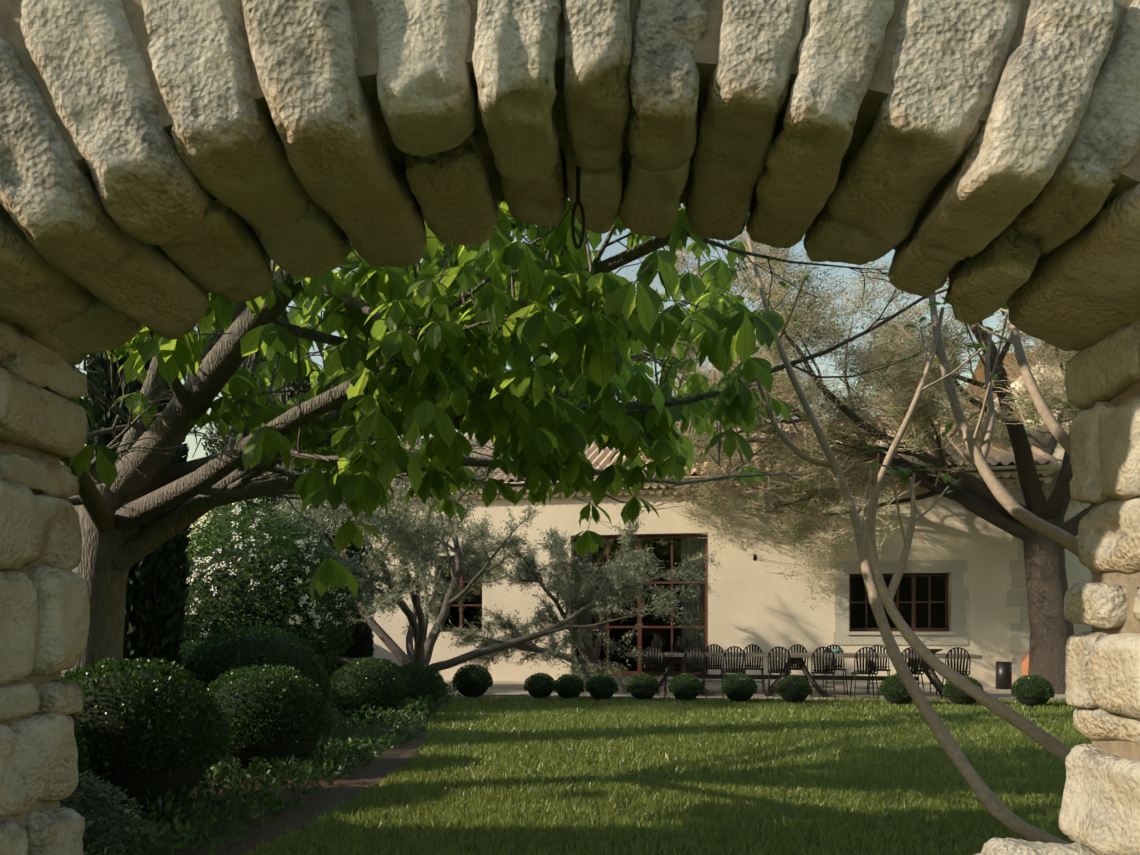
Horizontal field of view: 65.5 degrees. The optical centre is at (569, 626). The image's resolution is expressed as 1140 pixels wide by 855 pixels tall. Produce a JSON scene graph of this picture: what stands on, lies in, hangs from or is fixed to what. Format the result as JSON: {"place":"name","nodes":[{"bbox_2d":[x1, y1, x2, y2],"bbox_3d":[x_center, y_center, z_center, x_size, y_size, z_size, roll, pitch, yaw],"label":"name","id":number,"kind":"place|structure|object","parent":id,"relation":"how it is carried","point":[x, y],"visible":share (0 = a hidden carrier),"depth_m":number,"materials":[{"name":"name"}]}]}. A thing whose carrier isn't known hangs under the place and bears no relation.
{"place":"outdoors","nodes":[
{"label":"outdoors","id":0,"kind":"place"},
{"bbox_2d":[96,699,454,854],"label":"planting bed soil","id":1,"kind":"structure","parent":0,"point":[358,779],"depth_m":6.53,"materials":[{"name":"brown soil"}]},
{"bbox_2d":[69,714,90,776],"bbox_3d":[-3.399,0.749,4.952,1.301,1.062,1.305,0,0,2],"label":"box ball","id":2,"kind":"object","parent":1,"relation":"on","point":[83,761],"visible":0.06,"depth_m":5.18,"materials":[{"name":"green plant"}]},
{"bbox_2d":[60,770,147,854],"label":"grey shrub","id":3,"kind":"object","parent":1,"relation":"on","point":[118,816],"visible":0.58,"depth_m":4.21,"materials":[{"name":"green plant"}]},
{"bbox_2d":[82,351,192,680],"bbox_3d":[-4.443,-1.386,9.012,1.197,5.332,1.199,0,0,2],"label":"cypress","id":4,"kind":"object","parent":1,"relation":"on","point":[157,592],"visible":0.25,"depth_m":8.68,"materials":[{"name":"green plant"}]},
{"bbox_2d":[60,657,231,815],"bbox_3d":[-3.022,0.742,6.044,1.356,1.077,1.342,0,0,2],"label":"box ball","id":5,"kind":"object","parent":1,"relation":"on","point":[151,731],"visible":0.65,"depth_m":5.72,"materials":[{"name":"green plant"}]},
{"bbox_2d":[178,638,210,667],"bbox_3d":[-4.545,0.712,10.684,1.413,1.136,1.413,0,0,2],"label":"bush","id":6,"kind":"object","parent":1,"relation":"on","point":[186,651],"visible":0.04,"depth_m":10.45,"materials":[{"name":"green plant"}]},
{"bbox_2d":[182,554,321,647],"bbox_3d":[-6.249,-0.112,16.625,3.392,2.744,3.280,0,0,2],"label":"shrub","id":7,"kind":"object","parent":1,"relation":"on","point":[188,623],"depth_m":15.88,"materials":[{"name":"green plant"}]},
{"bbox_2d":[184,624,331,705],"bbox_3d":[-3.422,0.625,9.675,1.608,1.310,1.619,0,0,2],"label":"box ball","id":8,"kind":"object","parent":1,"relation":"on","point":[258,646],"visible":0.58,"depth_m":9.29,"materials":[{"name":"green plant"}]},
{"bbox_2d":[206,663,331,773],"bbox_3d":[-2.679,0.800,7.738,1.187,0.959,1.182,0,0,2],"label":"box ball","id":9,"kind":"object","parent":1,"relation":"on","point":[270,714],"visible":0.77,"depth_m":7.39,"materials":[{"name":"green plant"}]},
{"bbox_2d":[79,679,461,854],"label":"ground cover plants","id":10,"kind":"object","parent":1,"relation":"on","point":[351,749],"visible":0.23,"depth_m":6.57,"materials":[{"name":"green plant"}]},
{"bbox_2d":[180,498,362,684],"bbox_3d":[-4.714,-0.396,13.294,2.968,3.328,3.037,0,0,37],"label":"flowering shrub","id":11,"kind":"object","parent":1,"relation":"on","point":[236,584],"visible":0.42,"depth_m":12.62,"materials":[{"name":"green plant"}]},
{"bbox_2d":[328,657,408,722],"bbox_3d":[-2.709,0.841,11.839,1.083,0.878,1.090,0,0,2],"label":"box ball","id":12,"kind":"object","parent":1,"relation":"on","point":[382,684],"visible":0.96,"depth_m":11.52,"materials":[{"name":"green plant"}]},
{"bbox_2d":[365,658,398,667],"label":"box ball","id":13,"kind":"object","parent":1,"relation":"on","point":[394,664],"visible":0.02,"depth_m":13.96,"materials":[{"name":"green plant"}]},
{"bbox_2d":[398,662,446,709],"bbox_3d":[-2.309,0.903,13.327,0.923,0.755,0.932,0,0,2],"label":"box ball","id":14,"kind":"object","parent":1,"relation":"on","point":[425,680],"visible":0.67,"depth_m":13.08,"materials":[{"name":"green plant"}]},
{"bbox_2d":[183,433,721,696],"bbox_3d":[-2.440,-1.001,15.599,8.826,6.091,8.105,0,0,24],"label":"olive tree","id":15,"kind":"object","parent":1,"relation":"on","point":[409,555],"depth_m":15.56,"materials":[{"name":"green plant"}]},
{"bbox_2d":[60,198,979,682],"bbox_3d":[-1.797,-3.913,7.796,11.526,10.402,9.327,0,0,2],"label":"chestnut tree","id":16,"kind":"object","parent":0,"point":[592,346],"depth_m":5.18,"materials":[{"name":"green plant"}]},
{"bbox_2d":[91,220,771,558],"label":"chestnut tree petioles","id":17,"kind":"object","parent":16,"relation":"attached to","point":[360,458],"visible":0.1,"depth_m":4.95,"materials":[{"name":"green plant"}]},
{"bbox_2d":[446,528,658,686],"bbox_3d":[-0.281,-0.317,17.872,4.163,3.277,3.248,0,0,2],"label":"olive tree","id":18,"kind":"object","parent":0,"point":[588,577],"depth_m":17.72,"materials":[{"name":"green plant"}]},
{"bbox_2d":[75,198,1052,559],"label":"sky","id":19,"kind":"structure","parent":0,"point":[611,250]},
{"bbox_2d":[576,647,590,679],"bbox_3d":[0.349,0.856,19.535,0.400,0.824,0.400,0,0,11],"label":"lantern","id":20,"kind":"object","parent":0,"point":[582,658],"visible":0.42,"depth_m":19.40,"materials":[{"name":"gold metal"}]},
{"bbox_2d":[235,694,1091,854],"bbox_3d":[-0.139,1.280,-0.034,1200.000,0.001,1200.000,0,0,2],"label":"lawn","id":21,"kind":"structure","parent":0,"point":[489,696],"depth_m":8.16,"materials":[{"name":"green plant"}]},
{"bbox_2d":[201,308,330,560],"bbox_3d":[-8.952,-4.248,27.067,5.122,11.056,5.092,0,0,2],"label":"tree","id":22,"kind":"object","parent":21,"relation":"on","point":[233,432],"visible":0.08,"depth_m":25.90,"materials":[{"name":"green plant"}]},
{"bbox_2d":[279,464,338,678],"bbox_3d":[-5.216,-1.077,17.442,1.345,4.714,1.381,0,0,2],"label":"cypress","id":23,"kind":"object","parent":21,"relation":"on","point":[300,471],"visible":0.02,"depth_m":17.27,"materials":[{"name":"green plant"}]},
{"bbox_2d":[452,664,492,697],"bbox_3d":[-1.743,0.973,15.869,0.743,0.607,0.745,0,0,2],"label":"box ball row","id":24,"kind":"object","parent":21,"relation":"on","point":[473,680],"visible":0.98,"depth_m":15.65,"materials":[{"name":"green plant"}]},
{"bbox_2d":[524,673,554,697],"bbox_3d":[-0.527,1.039,15.605,0.589,0.477,0.586,0,0,2],"label":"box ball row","id":25,"kind":"object","parent":21,"relation":"on","point":[539,685],"visible":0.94,"depth_m":15.44,"materials":[{"name":"green plant"}]},
{"bbox_2d":[553,674,584,699],"bbox_3d":[-0.020,1.051,15.413,0.569,0.453,0.566,0,0,2],"label":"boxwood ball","id":26,"kind":"object","parent":21,"relation":"on","point":[568,687],"visible":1,"depth_m":15.26,"materials":[{"name":"green plant"}]},
{"bbox_2d":[0,0,1139,854],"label":"stone arch","id":27,"kind":"structure","parent":21,"relation":"on","point":[148,228],"depth_m":2.55,"materials":[{"name":"beige stone"}]},
{"bbox_2d":[571,167,584,248],"bbox_3d":[0.025,-1.320,2.802,0.044,0.259,0.020,0,0,2],"label":"iron ring on keystone","id":28,"kind":"object","parent":27,"relation":"attached to","point":[580,244],"visible":1,"depth_m":2.80,"materials":[{"name":"black metal"}]},
{"bbox_2d":[0,0,1139,826],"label":"mortar joints","id":29,"kind":"object","parent":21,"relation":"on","point":[880,88],"visible":0.12,"depth_m":2.44,"materials":[{"name":"brown concrete"}]},
{"bbox_2d":[585,673,617,699],"bbox_3d":[0.547,1.037,15.315,0.589,0.481,0.582,0,0,2],"label":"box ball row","id":30,"kind":"object","parent":21,"relation":"on","point":[601,686],"visible":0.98,"depth_m":15.15,"materials":[{"name":"green plant"}]},
{"bbox_2d":[626,673,659,699],"bbox_3d":[1.255,1.036,15.285,0.591,0.484,0.580,0,0,2],"label":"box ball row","id":31,"kind":"object","parent":21,"relation":"on","point":[644,686],"visible":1,"depth_m":15.12,"materials":[{"name":"green plant"}]},
{"bbox_2d":[668,673,702,700],"bbox_3d":[1.975,1.030,15.134,0.619,0.494,0.608,0,0,2],"label":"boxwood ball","id":32,"kind":"object","parent":21,"relation":"on","point":[688,687],"visible":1,"depth_m":14.97,"materials":[{"name":"green plant"}]},
{"bbox_2d":[365,471,1029,686],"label":"house walls","id":33,"kind":"structure","parent":21,"relation":"on","point":[962,583],"depth_m":19.59,"materials":[{"name":"beige paint"}]},
{"bbox_2d":[325,470,1053,501],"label":"roof","id":34,"kind":"structure","parent":33,"relation":"attached to","point":[1011,475],"depth_m":19.58,"materials":[{"name":"tile"}]},
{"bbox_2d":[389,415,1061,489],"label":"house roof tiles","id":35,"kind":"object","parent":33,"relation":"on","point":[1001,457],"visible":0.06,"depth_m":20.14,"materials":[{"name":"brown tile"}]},
{"bbox_2d":[753,553,828,565],"bbox_3d":[4.861,-1.470,19.365,1.680,0.309,0.098,0,0,11],"label":"cable","id":36,"kind":"object","parent":33,"relation":"attached to","point":[754,556],"visible":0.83,"depth_m":19.47,"materials":[{"name":"black metal"}]},
{"bbox_2d":[721,672,757,701],"bbox_3d":[2.844,1.018,14.871,0.627,0.520,0.630,0,0,2],"label":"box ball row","id":37,"kind":"object","parent":21,"relation":"on","point":[737,687],"visible":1,"depth_m":14.70,"materials":[{"name":"green plant"}]},
{"bbox_2d":[443,680,1065,703],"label":"terrace paving","id":38,"kind":"structure","parent":21,"relation":"on","point":[517,688],"depth_m":17.01,"materials":[{"name":"grey stone"}]},
{"bbox_2d":[331,497,375,680],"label":"cypress","id":39,"kind":"object","parent":38,"relation":"on","point":[362,641],"visible":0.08,"depth_m":17.79,"materials":[{"name":"green plant"}]},
{"bbox_2d":[643,646,666,696],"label":"chair","id":40,"kind":"object","parent":38,"relation":"on","point":[651,669],"visible":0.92,"depth_m":15.96,"materials":[{"name":"black wood"}]},
{"bbox_2d":[665,644,684,691],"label":"chair","id":41,"kind":"object","parent":38,"relation":"on","point":[677,665],"visible":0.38,"depth_m":17.66,"materials":[{"name":"black wood"}]},
{"bbox_2d":[682,646,705,697],"bbox_3d":[2.239,0.809,16.022,0.442,0.922,0.511,0,0,2],"label":"chair","id":42,"kind":"object","parent":38,"relation":"on","point":[694,669],"visible":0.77,"depth_m":15.82,"materials":[{"name":"black wood"}]},
{"bbox_2d":[702,644,722,684],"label":"chair","id":43,"kind":"object","parent":38,"relation":"on","point":[714,665],"visible":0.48,"depth_m":17.45,"materials":[{"name":"black wood"}]},
{"bbox_2d":[722,646,745,697],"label":"chair","id":44,"kind":"object","parent":38,"relation":"on","point":[732,669],"visible":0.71,"depth_m":15.76,"materials":[{"name":"black wood"}]},
{"bbox_2d":[743,644,764,690],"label":"chair","id":45,"kind":"object","parent":38,"relation":"on","point":[754,666],"visible":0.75,"depth_m":17.28,"materials":[{"name":"black wood"}]},
{"bbox_2d":[767,646,791,696],"bbox_3d":[3.736,0.809,15.807,0.422,0.922,0.500,0,0,15],"label":"chair","id":46,"kind":"object","parent":38,"relation":"on","point":[781,670],"visible":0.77,"depth_m":15.62,"materials":[{"name":"black wood"}]},
{"bbox_2d":[787,644,807,680],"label":"chair","id":47,"kind":"object","parent":38,"relation":"on","point":[795,666],"visible":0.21,"depth_m":17.23,"materials":[{"name":"black wood"}]},
{"bbox_2d":[625,652,982,697],"bbox_3d":[4.156,0.904,16.342,6.201,0.818,1.002,0,0,11],"label":"dining table","id":48,"kind":"object","parent":38,"relation":"on","point":[796,658],"visible":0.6,"depth_m":16.13,"materials":[{"name":"brown wood"}]},
{"bbox_2d":[651,634,664,652],"bbox_3d":[1.651,0.321,16.788,0.226,0.350,0.209,0,0,-30],"label":"jug","id":49,"kind":"object","parent":48,"relation":"on","point":[656,641],"visible":0.83,"depth_m":16.72,"materials":[{"name":"grey metal"}]},
{"bbox_2d":[676,637,686,652],"bbox_3d":[2.101,0.347,16.852,0.192,0.298,0.178,0,0,-30],"label":"jug","id":50,"kind":"object","parent":48,"relation":"on","point":[680,646],"visible":1,"depth_m":16.79,"materials":[{"name":"grey metal"}]},
{"bbox_2d":[831,649,841,652],"bbox_3d":[4.920,0.461,16.345,0.217,0.070,0.217,0,0,2],"label":"ceramic bowl","id":51,"kind":"object","parent":48,"relation":"on","point":[836,650],"visible":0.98,"depth_m":16.29,"materials":[{"name":"teal ceramic"}]},
{"bbox_2d":[907,649,942,653],"bbox_3d":[6.373,0.451,15.959,0.653,0.090,0.653,0,0,2],"label":"bowl","id":52,"kind":"object","parent":48,"relation":"on","point":[933,651],"visible":0.29,"depth_m":15.72,"materials":[{"name":"white ceramic"}]},
{"bbox_2d":[811,646,835,697],"bbox_3d":[4.457,0.809,15.614,0.422,0.922,0.500,0,0,15],"label":"chair","id":53,"kind":"object","parent":38,"relation":"on","point":[821,670],"visible":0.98,"depth_m":15.43,"materials":[{"name":"black wood"}]},
{"bbox_2d":[822,644,847,693],"bbox_3d":[5.058,0.809,16.927,0.422,0.922,0.500,0,0,10],"label":"chair","id":54,"kind":"object","parent":38,"relation":"on","point":[839,664],"visible":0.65,"depth_m":17.09,"materials":[{"name":"black wood"}]},
{"bbox_2d":[850,647,878,698],"bbox_3d":[5.123,0.809,15.435,0.422,0.922,0.500,0,0,9],"label":"chair","id":55,"kind":"object","parent":38,"relation":"on","point":[871,671],"visible":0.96,"depth_m":15.25,"materials":[{"name":"black wood"}]},
{"bbox_2d":[866,645,890,694],"bbox_3d":[5.804,0.809,16.657,0.422,0.922,0.500,0,0,15],"label":"chair","id":56,"kind":"object","parent":38,"relation":"on","point":[881,666],"visible":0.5,"depth_m":16.82,"materials":[{"name":"black wood"}]},
{"bbox_2d":[897,647,924,694],"bbox_3d":[5.891,0.809,15.371,0.422,0.922,0.500,0,0,11],"label":"chair","id":57,"kind":"object","parent":38,"relation":"on","point":[913,671],"visible":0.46,"depth_m":15.17,"materials":[{"name":"black wood"}]},
{"bbox_2d":[910,652,936,694],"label":"chair","id":58,"kind":"object","parent":38,"relation":"on","point":[930,683],"visible":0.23,"depth_m":16.73,"materials":[{"name":"black wood"}]},
{"bbox_2d":[941,647,970,699],"bbox_3d":[6.603,0.809,15.172,0.422,0.922,0.500,0,0,15],"label":"chair","id":59,"kind":"object","parent":38,"relation":"on","point":[958,669],"visible":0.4,"depth_m":14.97,"materials":[{"name":"black wood"}]},
{"bbox_2d":[996,661,1011,688],"bbox_3d":[8.817,0.993,18.027,0.297,0.550,0.297,0,0,2],"label":"black bin","id":60,"kind":"object","parent":38,"relation":"on","point":[1003,674],"visible":0.98,"depth_m":17.90,"materials":[{"name":"black metal"}]},
{"bbox_2d":[1021,651,1028,678],"bbox_3d":[9.279,0.878,17.783,0.415,0.780,0.415,0,0,2],"label":"terracotta amphora","id":61,"kind":"object","parent":38,"relation":"on","point":[1024,666],"visible":0.29,"depth_m":17.75,"materials":[{"name":"orange ceramic"}]},
{"bbox_2d":[775,674,812,702],"bbox_3d":[3.700,1.030,14.676,0.603,0.494,0.600,0,0,2],"label":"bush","id":62,"kind":"object","parent":21,"relation":"on","point":[794,688],"visible":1,"depth_m":14.51,"materials":[{"name":"green plant"}]},
{"bbox_2d":[878,673,918,704],"bbox_3d":[5.337,1.014,14.355,0.649,0.526,0.632,0,0,2],"label":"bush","id":63,"kind":"object","parent":21,"relation":"on","point":[892,689],"visible":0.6,"depth_m":14.19,"materials":[{"name":"green plant"}]},
{"bbox_2d":[740,225,1078,843],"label":"fig tree branches","id":64,"kind":"object","parent":21,"relation":"on","point":[880,594],"visible":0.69,"depth_m":4.36,"materials":[{"name":"brown plant"}]},
{"bbox_2d":[728,214,1007,492],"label":"fig tree young leaves","id":65,"kind":"object","parent":64,"relation":"attached to","point":[903,473],"visible":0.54,"depth_m":4.52,"materials":[{"name":"green plant"}]},
{"bbox_2d":[942,675,982,705],"bbox_3d":[6.314,1.022,14.246,0.633,0.510,0.621,0,0,2],"label":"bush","id":66,"kind":"object","parent":21,"relation":"on","point":[954,694],"visible":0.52,"depth_m":14.10,"materials":[{"name":"green plant"}]},
{"bbox_2d":[961,350,1091,633],"bbox_3d":[17.919,-3.770,28.062,9.100,10.300,10.600,0,0,11],"label":"tree","id":67,"kind":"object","parent":21,"relation":"on","point":[1077,571],"depth_m":23.87,"materials":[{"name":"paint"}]},
{"bbox_2d":[1010,674,1054,706],"bbox_3d":[7.324,1.014,14.048,0.645,0.526,0.644,0,0,2],"label":"bush","id":68,"kind":"object","parent":21,"relation":"on","point":[1034,690],"visible":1,"depth_m":13.88,"materials":[{"name":"green plant"}]},
{"bbox_2d":[559,203,1091,693],"bbox_3d":[7.683,-4.830,16.876,16.517,12.259,13.538,0,0,2],"label":"tree","id":69,"kind":"object","parent":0,"point":[904,377],"depth_m":16.62,"materials":[{"name":"plant"}]}
]}

